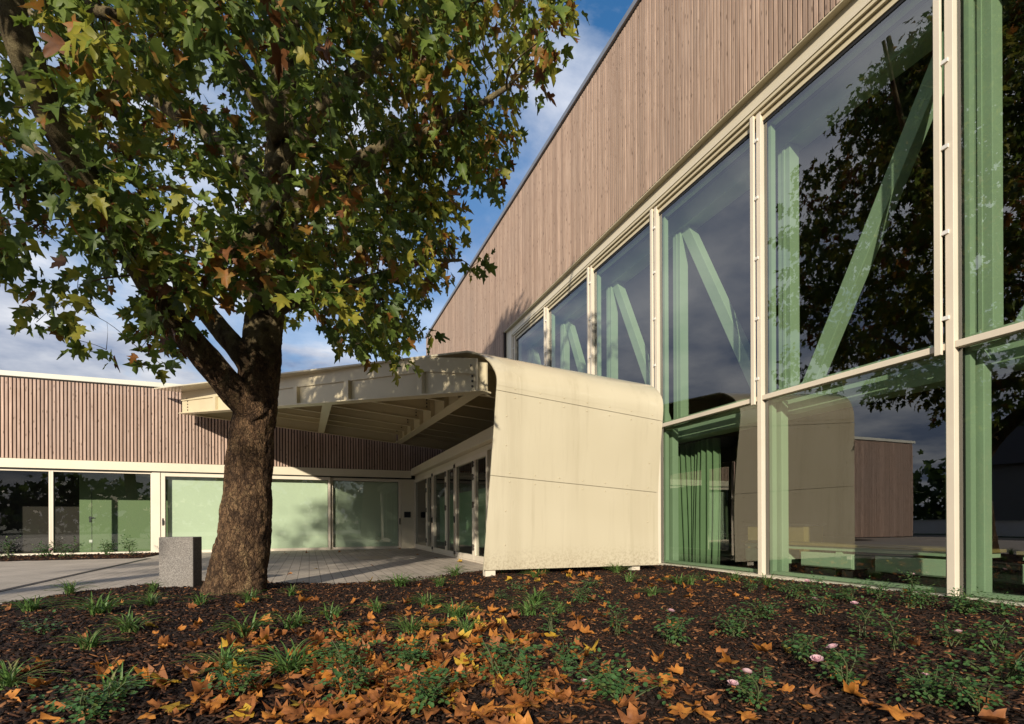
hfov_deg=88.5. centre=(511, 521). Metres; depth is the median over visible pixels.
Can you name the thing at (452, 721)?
fallen leaf
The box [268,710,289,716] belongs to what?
fallen leaf
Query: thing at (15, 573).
forecourt
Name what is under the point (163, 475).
sliding door
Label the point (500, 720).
fallen leaf
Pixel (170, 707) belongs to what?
fallen leaf
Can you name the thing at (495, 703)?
fallen leaf
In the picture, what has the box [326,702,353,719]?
fallen leaf
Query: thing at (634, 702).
fallen leaf
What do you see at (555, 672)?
fallen leaf
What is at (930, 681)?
rose bush
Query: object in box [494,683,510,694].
fallen leaf
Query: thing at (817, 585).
rose bush
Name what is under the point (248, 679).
rose bush
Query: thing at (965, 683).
rose bush
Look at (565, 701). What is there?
fallen leaf
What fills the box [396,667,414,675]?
fallen leaf
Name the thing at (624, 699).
fallen leaf
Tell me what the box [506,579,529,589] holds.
rose bush
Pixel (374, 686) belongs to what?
fallen leaf
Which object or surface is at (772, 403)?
window
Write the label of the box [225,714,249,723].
fallen leaf
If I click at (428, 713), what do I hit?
fallen leaf
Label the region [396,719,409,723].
fallen leaf
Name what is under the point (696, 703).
fallen leaf
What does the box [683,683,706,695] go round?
fallen leaf
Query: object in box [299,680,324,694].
fallen leaf
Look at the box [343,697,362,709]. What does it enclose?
fallen leaf
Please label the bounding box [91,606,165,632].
grass tuft
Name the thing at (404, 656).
rose bush
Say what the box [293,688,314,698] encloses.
fallen leaf
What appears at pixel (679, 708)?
fallen leaf
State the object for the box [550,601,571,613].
grass tuft
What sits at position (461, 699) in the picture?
fallen leaf
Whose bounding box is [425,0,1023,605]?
sports hall
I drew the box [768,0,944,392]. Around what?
window
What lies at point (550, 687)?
fallen leaf
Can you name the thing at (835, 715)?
bark mulch
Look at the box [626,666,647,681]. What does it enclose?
fallen leaf
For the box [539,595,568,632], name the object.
rose bush
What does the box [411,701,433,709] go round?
fallen leaf
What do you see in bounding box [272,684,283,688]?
fallen leaf
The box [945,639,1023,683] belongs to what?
rose bush
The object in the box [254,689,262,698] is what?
fallen leaf
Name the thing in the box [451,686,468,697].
fallen leaf
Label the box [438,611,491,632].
grass tuft
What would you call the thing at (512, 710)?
fallen leaf
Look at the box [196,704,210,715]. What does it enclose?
fallen leaf
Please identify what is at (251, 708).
fallen leaf
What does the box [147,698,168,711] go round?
fallen leaf
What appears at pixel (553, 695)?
fallen leaf
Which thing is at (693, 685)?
fallen leaf
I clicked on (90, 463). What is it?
entrance building
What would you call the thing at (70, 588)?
grass tuft
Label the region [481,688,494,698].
fallen leaf
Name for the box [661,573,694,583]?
grass tuft
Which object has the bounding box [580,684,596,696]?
fallen leaf
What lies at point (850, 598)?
rose bush
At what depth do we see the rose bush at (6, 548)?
15.98 m
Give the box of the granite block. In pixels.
[159,537,201,586]
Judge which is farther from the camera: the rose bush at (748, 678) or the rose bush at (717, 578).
the rose bush at (717, 578)
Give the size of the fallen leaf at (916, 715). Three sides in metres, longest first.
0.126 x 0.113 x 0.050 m
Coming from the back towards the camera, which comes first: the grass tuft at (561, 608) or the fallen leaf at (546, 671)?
the grass tuft at (561, 608)
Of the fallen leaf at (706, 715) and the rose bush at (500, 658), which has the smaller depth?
the fallen leaf at (706, 715)
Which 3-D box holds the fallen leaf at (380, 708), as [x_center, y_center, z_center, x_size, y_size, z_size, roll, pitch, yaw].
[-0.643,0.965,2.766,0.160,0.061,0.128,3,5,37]
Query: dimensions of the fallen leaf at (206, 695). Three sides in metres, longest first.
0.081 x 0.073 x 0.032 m
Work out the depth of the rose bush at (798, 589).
6.76 m
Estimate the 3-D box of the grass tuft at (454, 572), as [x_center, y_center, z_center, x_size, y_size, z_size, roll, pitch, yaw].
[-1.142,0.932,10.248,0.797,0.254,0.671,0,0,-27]
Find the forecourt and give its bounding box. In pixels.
[0,555,158,589]
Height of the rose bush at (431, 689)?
0.315 m
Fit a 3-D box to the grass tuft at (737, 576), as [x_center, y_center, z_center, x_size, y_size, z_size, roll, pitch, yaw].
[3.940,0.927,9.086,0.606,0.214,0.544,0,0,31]
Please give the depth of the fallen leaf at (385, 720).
2.62 m
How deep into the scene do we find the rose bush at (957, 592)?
6.70 m
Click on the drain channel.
(11, 588)
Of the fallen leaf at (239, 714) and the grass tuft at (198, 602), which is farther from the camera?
the grass tuft at (198, 602)
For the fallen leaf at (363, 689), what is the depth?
3.07 m
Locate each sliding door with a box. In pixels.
[161,473,330,551]
[330,477,400,548]
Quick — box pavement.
[0,548,741,603]
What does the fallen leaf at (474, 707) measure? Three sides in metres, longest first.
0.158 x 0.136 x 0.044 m
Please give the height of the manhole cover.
0.034 m
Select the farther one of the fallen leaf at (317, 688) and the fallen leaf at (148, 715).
the fallen leaf at (317, 688)
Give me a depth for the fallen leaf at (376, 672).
3.38 m
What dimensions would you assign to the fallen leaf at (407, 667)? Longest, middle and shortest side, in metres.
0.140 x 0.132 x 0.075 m
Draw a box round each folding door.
[414,476,426,549]
[425,473,432,550]
[431,467,445,553]
[444,464,454,555]
[453,456,473,559]
[472,450,490,561]
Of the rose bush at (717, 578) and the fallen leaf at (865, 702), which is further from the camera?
the rose bush at (717, 578)
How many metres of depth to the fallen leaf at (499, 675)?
3.27 m
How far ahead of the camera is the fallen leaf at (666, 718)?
2.66 m
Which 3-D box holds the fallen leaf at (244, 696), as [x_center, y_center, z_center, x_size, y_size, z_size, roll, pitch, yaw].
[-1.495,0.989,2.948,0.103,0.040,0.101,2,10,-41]
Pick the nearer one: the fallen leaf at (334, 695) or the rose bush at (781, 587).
the fallen leaf at (334, 695)
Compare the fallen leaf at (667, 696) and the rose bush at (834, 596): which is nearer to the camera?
the fallen leaf at (667, 696)
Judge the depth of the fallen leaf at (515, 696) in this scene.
2.90 m
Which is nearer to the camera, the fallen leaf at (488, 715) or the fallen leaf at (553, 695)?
the fallen leaf at (488, 715)
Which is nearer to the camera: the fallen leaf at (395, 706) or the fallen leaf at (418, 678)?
the fallen leaf at (395, 706)
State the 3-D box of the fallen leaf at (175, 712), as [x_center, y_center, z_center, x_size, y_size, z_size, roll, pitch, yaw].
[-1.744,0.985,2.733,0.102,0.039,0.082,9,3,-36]
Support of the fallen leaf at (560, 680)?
on the bark mulch at (835, 715)
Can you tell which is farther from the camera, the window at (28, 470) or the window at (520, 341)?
the window at (520, 341)
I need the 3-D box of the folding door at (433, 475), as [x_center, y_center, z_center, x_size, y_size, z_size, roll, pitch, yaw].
[-2.491,-0.369,18.049,0.140,2.825,1.994,0,0,-21]
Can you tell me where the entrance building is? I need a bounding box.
[0,370,511,569]
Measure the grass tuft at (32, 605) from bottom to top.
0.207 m
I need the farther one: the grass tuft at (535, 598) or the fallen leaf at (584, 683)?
the grass tuft at (535, 598)
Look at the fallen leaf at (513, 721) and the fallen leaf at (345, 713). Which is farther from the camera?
the fallen leaf at (345, 713)
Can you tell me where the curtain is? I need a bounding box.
[678,437,720,564]
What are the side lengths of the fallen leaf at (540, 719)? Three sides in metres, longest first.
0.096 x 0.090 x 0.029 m
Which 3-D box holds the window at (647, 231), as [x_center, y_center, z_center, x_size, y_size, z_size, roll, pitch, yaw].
[3.174,-4.983,14.542,0.110,5.165,3.052,0,0,-21]
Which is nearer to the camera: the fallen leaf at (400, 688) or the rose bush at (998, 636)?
the fallen leaf at (400, 688)
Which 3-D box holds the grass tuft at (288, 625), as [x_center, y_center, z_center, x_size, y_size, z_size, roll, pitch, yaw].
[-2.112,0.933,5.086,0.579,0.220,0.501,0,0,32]
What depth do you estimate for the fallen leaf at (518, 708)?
2.77 m
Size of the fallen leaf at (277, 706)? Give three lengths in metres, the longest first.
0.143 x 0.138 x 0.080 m
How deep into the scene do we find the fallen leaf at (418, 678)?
3.31 m
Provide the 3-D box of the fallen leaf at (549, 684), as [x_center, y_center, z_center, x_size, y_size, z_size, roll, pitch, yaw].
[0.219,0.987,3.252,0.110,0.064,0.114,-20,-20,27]
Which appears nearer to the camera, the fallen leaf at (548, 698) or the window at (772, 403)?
the fallen leaf at (548, 698)
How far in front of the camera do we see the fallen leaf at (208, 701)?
2.85 m
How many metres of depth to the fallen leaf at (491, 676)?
3.34 m
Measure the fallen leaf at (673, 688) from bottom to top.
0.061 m
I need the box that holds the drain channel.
[0,558,150,591]
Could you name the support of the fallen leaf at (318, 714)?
on the bark mulch at (835, 715)
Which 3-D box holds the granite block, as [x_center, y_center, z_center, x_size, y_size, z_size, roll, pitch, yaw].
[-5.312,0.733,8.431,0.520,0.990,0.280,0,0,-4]
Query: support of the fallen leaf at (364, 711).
on the bark mulch at (835, 715)
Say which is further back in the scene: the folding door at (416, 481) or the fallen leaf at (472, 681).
the folding door at (416, 481)
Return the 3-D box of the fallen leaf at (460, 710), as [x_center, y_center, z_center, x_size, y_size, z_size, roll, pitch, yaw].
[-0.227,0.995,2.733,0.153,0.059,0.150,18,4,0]
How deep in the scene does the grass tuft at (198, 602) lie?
6.49 m
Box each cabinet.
[746,548,799,570]
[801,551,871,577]
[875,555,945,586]
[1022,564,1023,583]
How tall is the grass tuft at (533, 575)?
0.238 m
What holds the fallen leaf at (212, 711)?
on the bark mulch at (835, 715)
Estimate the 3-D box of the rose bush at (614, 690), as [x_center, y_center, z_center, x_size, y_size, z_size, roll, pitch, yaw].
[0.601,0.879,2.984,0.644,0.343,0.436,0,0,11]
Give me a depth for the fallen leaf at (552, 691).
3.07 m
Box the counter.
[745,524,826,568]
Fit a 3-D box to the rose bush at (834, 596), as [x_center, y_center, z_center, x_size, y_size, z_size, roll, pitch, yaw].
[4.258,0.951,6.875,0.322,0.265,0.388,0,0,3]
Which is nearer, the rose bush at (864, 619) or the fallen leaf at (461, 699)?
the fallen leaf at (461, 699)
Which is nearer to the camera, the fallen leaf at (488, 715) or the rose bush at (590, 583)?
the fallen leaf at (488, 715)
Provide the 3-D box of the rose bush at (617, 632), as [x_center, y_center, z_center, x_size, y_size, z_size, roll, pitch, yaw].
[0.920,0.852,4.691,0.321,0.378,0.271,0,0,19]
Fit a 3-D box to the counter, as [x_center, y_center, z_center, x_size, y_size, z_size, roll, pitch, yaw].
[6.504,0.545,12.587,0.700,0.990,1.700,0,0,-21]
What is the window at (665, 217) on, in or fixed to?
in the sports hall
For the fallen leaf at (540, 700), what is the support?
on the bark mulch at (835, 715)
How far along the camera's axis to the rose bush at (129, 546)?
17.35 m
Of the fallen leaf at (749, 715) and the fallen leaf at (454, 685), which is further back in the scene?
the fallen leaf at (454, 685)
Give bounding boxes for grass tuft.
[0,594,71,612]
[0,656,70,689]
[40,591,147,615]
[44,579,94,594]
[49,628,125,650]
[66,661,169,699]
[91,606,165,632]
[130,591,173,605]
[144,581,161,591]
[169,641,264,676]
[178,591,219,604]
[201,609,282,637]
[209,638,352,683]
[223,588,263,602]
[273,606,317,629]
[275,583,307,595]
[313,602,353,618]
[356,596,395,612]
[370,572,421,586]
[375,613,444,634]
[404,591,446,607]
[422,574,452,586]
[425,598,489,617]
[435,563,472,575]
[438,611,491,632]
[505,599,559,615]
[506,586,557,604]
[519,565,551,577]
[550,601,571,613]
[601,563,634,572]
[613,569,642,582]
[633,584,672,595]
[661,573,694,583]
[680,575,702,584]
[722,570,757,580]
[752,572,786,585]
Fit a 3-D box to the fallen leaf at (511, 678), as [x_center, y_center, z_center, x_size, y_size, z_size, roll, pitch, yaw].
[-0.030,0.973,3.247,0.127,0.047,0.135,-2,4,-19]
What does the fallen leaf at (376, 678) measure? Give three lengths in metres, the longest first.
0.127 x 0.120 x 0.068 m
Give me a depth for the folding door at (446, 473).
17.00 m
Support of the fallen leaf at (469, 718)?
on the bark mulch at (835, 715)
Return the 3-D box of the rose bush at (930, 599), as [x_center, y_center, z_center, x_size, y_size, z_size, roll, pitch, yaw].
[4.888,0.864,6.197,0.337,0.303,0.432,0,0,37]
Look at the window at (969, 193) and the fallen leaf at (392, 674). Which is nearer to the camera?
the fallen leaf at (392, 674)
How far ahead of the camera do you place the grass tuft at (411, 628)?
4.74 m
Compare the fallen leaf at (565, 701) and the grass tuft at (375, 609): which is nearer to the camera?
the fallen leaf at (565, 701)
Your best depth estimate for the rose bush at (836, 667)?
3.17 m
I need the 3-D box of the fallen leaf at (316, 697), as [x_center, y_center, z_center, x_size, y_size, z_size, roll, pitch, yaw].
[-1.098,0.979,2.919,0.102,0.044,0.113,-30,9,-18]
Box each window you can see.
[0,469,50,555]
[51,470,151,554]
[518,320,551,366]
[551,282,586,366]
[597,224,653,375]
[663,135,756,422]
[663,404,757,571]
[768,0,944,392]
[769,354,946,592]
[964,0,1023,337]
[965,333,1023,600]
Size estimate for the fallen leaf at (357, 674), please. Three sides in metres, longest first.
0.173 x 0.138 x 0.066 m
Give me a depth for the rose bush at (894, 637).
4.12 m
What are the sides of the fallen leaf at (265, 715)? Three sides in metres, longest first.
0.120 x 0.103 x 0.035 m
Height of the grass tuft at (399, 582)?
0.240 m
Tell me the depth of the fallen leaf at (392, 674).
3.31 m
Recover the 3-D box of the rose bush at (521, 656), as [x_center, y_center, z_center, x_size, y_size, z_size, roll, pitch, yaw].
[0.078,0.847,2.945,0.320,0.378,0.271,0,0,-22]
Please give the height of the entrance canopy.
5.907 m
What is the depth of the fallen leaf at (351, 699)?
2.94 m
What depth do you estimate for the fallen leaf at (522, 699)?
2.81 m
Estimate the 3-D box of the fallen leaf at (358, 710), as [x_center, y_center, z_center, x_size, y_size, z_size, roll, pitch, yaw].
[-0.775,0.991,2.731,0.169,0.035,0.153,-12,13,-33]
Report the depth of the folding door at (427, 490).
19.83 m
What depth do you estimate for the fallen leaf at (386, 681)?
3.16 m
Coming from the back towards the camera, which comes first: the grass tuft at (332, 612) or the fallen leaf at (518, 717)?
the grass tuft at (332, 612)
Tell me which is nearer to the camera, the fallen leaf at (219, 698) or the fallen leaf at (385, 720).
the fallen leaf at (385, 720)
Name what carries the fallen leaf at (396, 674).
on the bark mulch at (835, 715)
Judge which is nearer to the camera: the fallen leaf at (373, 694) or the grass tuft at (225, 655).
the fallen leaf at (373, 694)
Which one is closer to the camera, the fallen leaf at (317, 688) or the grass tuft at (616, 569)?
the fallen leaf at (317, 688)
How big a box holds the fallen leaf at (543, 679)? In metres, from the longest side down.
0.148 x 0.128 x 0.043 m
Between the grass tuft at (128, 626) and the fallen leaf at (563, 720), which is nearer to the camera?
the fallen leaf at (563, 720)
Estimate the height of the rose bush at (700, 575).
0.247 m
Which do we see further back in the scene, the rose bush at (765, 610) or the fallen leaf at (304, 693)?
the rose bush at (765, 610)
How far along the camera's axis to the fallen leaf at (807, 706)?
2.82 m
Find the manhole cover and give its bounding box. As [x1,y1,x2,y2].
[356,556,390,559]
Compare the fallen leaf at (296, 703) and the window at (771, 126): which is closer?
the fallen leaf at (296, 703)
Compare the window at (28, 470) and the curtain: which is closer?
the curtain
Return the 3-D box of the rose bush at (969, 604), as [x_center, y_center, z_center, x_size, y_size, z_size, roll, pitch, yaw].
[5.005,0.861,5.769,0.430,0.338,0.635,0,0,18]
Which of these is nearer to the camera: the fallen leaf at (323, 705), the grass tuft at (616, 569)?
the fallen leaf at (323, 705)
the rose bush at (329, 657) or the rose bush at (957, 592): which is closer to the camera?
the rose bush at (329, 657)
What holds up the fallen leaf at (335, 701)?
on the bark mulch at (835, 715)
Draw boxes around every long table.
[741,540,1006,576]
[1016,551,1023,560]
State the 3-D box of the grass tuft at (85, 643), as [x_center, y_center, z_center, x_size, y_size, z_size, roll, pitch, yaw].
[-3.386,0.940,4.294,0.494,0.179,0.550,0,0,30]
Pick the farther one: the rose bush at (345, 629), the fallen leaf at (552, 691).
the rose bush at (345, 629)
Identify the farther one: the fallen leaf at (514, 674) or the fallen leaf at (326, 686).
the fallen leaf at (514, 674)
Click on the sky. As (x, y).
(303, 348)
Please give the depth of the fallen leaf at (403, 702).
2.87 m
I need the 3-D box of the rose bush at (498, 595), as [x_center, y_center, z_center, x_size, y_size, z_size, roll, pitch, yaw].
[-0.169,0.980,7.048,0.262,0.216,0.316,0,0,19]
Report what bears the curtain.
hanging from the sports hall
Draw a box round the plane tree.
[0,0,589,595]
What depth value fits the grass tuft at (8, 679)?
3.24 m
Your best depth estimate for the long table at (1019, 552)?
7.38 m
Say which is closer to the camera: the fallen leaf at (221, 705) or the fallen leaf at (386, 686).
the fallen leaf at (221, 705)
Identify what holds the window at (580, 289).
in the sports hall
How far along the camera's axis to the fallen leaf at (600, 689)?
3.23 m
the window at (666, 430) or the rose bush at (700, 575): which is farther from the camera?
the window at (666, 430)
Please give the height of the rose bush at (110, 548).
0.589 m
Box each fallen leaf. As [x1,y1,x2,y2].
[138,712,157,718]
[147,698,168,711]
[160,701,188,712]
[166,707,186,717]
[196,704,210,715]
[200,694,224,707]
[200,694,229,710]
[201,703,228,713]
[202,688,214,699]
[203,698,226,710]
[214,693,234,699]
[223,703,254,720]
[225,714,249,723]
[228,696,255,714]
[236,693,253,700]
[236,695,259,706]
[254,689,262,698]
[259,707,280,720]
[260,698,287,711]
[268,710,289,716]
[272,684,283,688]
[281,700,305,722]
[283,683,300,695]
[289,698,307,707]
[289,699,307,705]
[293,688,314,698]
[294,718,311,722]
[298,690,310,696]
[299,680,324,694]
[302,699,323,712]
[304,707,328,721]
[306,692,321,704]
[307,700,326,706]
[313,700,337,708]
[320,690,341,699]
[323,676,333,688]
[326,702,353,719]
[329,696,349,704]
[335,680,351,686]
[342,694,363,707]
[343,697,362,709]
[345,718,357,723]
[348,667,368,680]
[349,688,367,691]
[349,702,378,719]
[349,706,376,718]
[355,715,374,723]
[357,712,382,723]
[360,689,386,703]
[360,700,380,707]
[361,699,372,705]
[366,672,379,681]
[370,683,390,688]
[373,667,379,676]
[376,678,394,684]
[377,697,403,713]
[377,707,401,723]
[379,667,392,678]
[379,697,406,715]
[383,690,398,700]
[384,678,407,689]
[389,668,409,677]
[389,689,409,701]
[391,663,409,675]
[392,680,412,692]
[394,669,415,679]
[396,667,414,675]
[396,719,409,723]
[401,699,409,705]
[404,695,414,702]
[407,670,425,679]
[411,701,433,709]
[423,705,451,721]
[437,687,460,695]
[442,682,458,696]
[446,718,458,723]
[447,693,467,706]
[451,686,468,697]
[453,715,474,722]
[454,701,475,719]
[460,679,475,686]
[460,702,478,718]
[464,671,483,684]
[472,708,494,718]
[473,699,503,715]
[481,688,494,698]
[483,715,509,722]
[484,701,501,706]
[486,714,508,723]
[488,672,498,678]
[489,673,508,687]
[493,677,512,687]
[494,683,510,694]
[494,707,515,712]
[495,711,508,716]
[496,682,519,694]
[498,676,514,683]
[501,672,521,679]
[502,703,528,713]
[506,687,528,700]
[506,696,529,704]
[506,716,525,723]
[508,711,532,723]
[511,669,523,678]
[520,700,543,709]
[522,695,545,701]
[524,687,539,705]
[532,677,550,685]
[534,690,552,704]
[536,682,553,690]
[536,717,553,723]
[537,677,554,686]
[540,665,555,673]
[542,663,560,677]
[543,686,565,697]
[548,690,558,697]
[553,676,564,685]
[553,684,571,699]
[555,712,574,722]
[562,696,572,704]
[571,689,586,695]
[573,697,594,702]
[578,674,595,687]
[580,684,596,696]
[581,705,596,709]
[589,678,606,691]
[616,691,640,709]
[617,702,647,723]
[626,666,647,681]
[626,699,638,707]
[641,673,660,684]
[655,716,674,720]
[658,683,676,693]
[658,691,672,698]
[664,702,692,718]
[675,683,696,689]
[682,699,701,705]
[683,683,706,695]
[691,706,719,721]
[706,692,721,703]
[737,711,757,720]
[796,701,815,711]
[857,699,874,705]
[875,703,913,720]
[899,704,924,720]
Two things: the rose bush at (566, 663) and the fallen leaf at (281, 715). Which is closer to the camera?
the fallen leaf at (281, 715)
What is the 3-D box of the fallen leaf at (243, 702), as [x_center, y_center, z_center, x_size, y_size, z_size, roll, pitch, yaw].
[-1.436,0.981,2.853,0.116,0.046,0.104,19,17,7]
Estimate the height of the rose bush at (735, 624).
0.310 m
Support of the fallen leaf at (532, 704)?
on the bark mulch at (835, 715)
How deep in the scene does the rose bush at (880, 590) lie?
6.81 m
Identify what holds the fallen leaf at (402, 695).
on the bark mulch at (835, 715)
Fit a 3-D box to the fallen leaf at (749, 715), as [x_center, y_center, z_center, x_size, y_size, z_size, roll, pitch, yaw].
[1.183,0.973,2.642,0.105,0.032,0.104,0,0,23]
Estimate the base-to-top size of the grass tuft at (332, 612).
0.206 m
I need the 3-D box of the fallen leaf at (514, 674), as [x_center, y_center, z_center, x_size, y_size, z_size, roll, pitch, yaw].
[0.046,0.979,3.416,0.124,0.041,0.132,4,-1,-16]
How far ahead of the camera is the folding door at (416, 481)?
22.05 m
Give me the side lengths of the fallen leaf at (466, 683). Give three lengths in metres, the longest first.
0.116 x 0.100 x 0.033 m
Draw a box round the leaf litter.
[0,547,1023,723]
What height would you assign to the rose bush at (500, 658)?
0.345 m
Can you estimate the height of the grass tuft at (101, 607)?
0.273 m
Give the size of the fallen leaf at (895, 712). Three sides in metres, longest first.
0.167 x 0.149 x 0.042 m
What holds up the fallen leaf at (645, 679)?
on the bark mulch at (835, 715)
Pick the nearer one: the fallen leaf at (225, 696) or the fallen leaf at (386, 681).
the fallen leaf at (225, 696)
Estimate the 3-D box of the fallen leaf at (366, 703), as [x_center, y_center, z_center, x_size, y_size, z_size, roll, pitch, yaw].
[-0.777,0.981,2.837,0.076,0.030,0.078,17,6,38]
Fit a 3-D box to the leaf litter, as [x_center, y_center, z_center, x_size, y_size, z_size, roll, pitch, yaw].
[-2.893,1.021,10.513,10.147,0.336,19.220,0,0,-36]
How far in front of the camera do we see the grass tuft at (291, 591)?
7.32 m
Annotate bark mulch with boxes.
[0,552,158,560]
[0,564,1023,723]
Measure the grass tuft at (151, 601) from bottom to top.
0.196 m
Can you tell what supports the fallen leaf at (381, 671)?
on the bark mulch at (835, 715)
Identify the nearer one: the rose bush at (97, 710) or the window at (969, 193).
the rose bush at (97, 710)
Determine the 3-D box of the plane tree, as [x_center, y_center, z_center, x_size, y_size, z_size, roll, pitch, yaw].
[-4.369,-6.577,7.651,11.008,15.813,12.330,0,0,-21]
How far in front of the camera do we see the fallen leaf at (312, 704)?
2.79 m
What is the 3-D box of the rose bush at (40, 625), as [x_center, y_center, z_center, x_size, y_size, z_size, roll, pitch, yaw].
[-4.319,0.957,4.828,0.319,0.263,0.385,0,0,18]
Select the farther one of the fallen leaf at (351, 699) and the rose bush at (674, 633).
the rose bush at (674, 633)
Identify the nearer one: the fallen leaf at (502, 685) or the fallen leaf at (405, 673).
the fallen leaf at (502, 685)
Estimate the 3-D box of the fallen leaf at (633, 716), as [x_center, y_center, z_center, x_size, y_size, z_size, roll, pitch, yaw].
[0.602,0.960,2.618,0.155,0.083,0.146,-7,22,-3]
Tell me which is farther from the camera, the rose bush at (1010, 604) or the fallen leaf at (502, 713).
the rose bush at (1010, 604)
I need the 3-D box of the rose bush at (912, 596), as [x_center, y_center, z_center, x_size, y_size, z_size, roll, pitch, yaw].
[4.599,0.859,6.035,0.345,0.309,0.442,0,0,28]
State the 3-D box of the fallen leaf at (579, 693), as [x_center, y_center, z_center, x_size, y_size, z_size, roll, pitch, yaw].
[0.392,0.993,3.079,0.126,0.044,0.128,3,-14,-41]
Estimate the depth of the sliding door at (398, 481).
21.55 m
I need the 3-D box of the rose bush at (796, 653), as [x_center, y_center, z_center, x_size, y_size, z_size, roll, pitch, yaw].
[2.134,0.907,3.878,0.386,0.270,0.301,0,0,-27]
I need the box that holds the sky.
[0,0,632,383]
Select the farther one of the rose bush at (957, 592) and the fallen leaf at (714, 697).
the rose bush at (957, 592)
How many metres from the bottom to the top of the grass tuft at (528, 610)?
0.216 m
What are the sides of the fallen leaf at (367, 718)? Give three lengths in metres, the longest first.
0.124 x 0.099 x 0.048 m
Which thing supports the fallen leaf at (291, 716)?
on the bark mulch at (835, 715)
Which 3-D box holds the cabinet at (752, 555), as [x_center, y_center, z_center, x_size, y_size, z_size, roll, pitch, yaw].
[5.751,0.822,11.652,0.520,0.440,1.000,0,0,-21]
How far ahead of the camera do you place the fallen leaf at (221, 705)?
2.84 m
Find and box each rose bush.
[0,535,20,557]
[16,609,67,633]
[27,664,151,723]
[31,541,63,556]
[56,536,83,556]
[98,539,123,554]
[119,534,137,554]
[198,647,267,702]
[307,637,353,660]
[310,639,383,700]
[313,630,380,672]
[320,617,362,634]
[383,632,437,667]
[388,653,472,714]
[464,632,542,679]
[495,588,508,599]
[497,641,557,697]
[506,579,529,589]
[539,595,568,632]
[543,626,593,674]
[560,648,670,705]
[564,581,597,603]
[582,574,601,587]
[597,595,632,635]
[654,608,698,645]
[693,570,708,579]
[709,603,758,637]
[710,572,728,583]
[710,657,780,710]
[732,593,786,618]
[742,572,764,591]
[768,578,794,591]
[776,577,814,600]
[781,625,827,661]
[792,634,876,692]
[798,570,831,593]
[802,582,840,614]
[821,584,852,599]
[829,582,861,603]
[847,595,889,638]
[854,576,900,600]
[866,601,915,650]
[886,651,979,709]
[896,583,934,608]
[898,569,923,592]
[911,584,943,607]
[926,609,970,646]
[938,658,1019,713]
[944,586,972,599]
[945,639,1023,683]
[946,587,1002,614]
[965,603,1023,651]
[970,592,1023,615]
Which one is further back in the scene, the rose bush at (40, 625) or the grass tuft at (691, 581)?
the grass tuft at (691, 581)
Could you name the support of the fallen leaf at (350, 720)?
on the bark mulch at (835, 715)
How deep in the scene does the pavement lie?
11.94 m
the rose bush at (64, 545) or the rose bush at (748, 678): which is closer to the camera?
the rose bush at (748, 678)
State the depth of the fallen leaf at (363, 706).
2.82 m
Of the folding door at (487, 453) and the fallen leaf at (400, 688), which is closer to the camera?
the fallen leaf at (400, 688)
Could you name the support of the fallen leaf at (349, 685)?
on the bark mulch at (835, 715)
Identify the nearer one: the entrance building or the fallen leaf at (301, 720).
the fallen leaf at (301, 720)
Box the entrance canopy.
[154,351,662,576]
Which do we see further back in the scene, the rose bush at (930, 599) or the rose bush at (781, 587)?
the rose bush at (781, 587)
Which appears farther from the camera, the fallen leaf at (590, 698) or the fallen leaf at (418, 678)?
the fallen leaf at (418, 678)
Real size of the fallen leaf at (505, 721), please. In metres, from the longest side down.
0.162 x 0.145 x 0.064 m

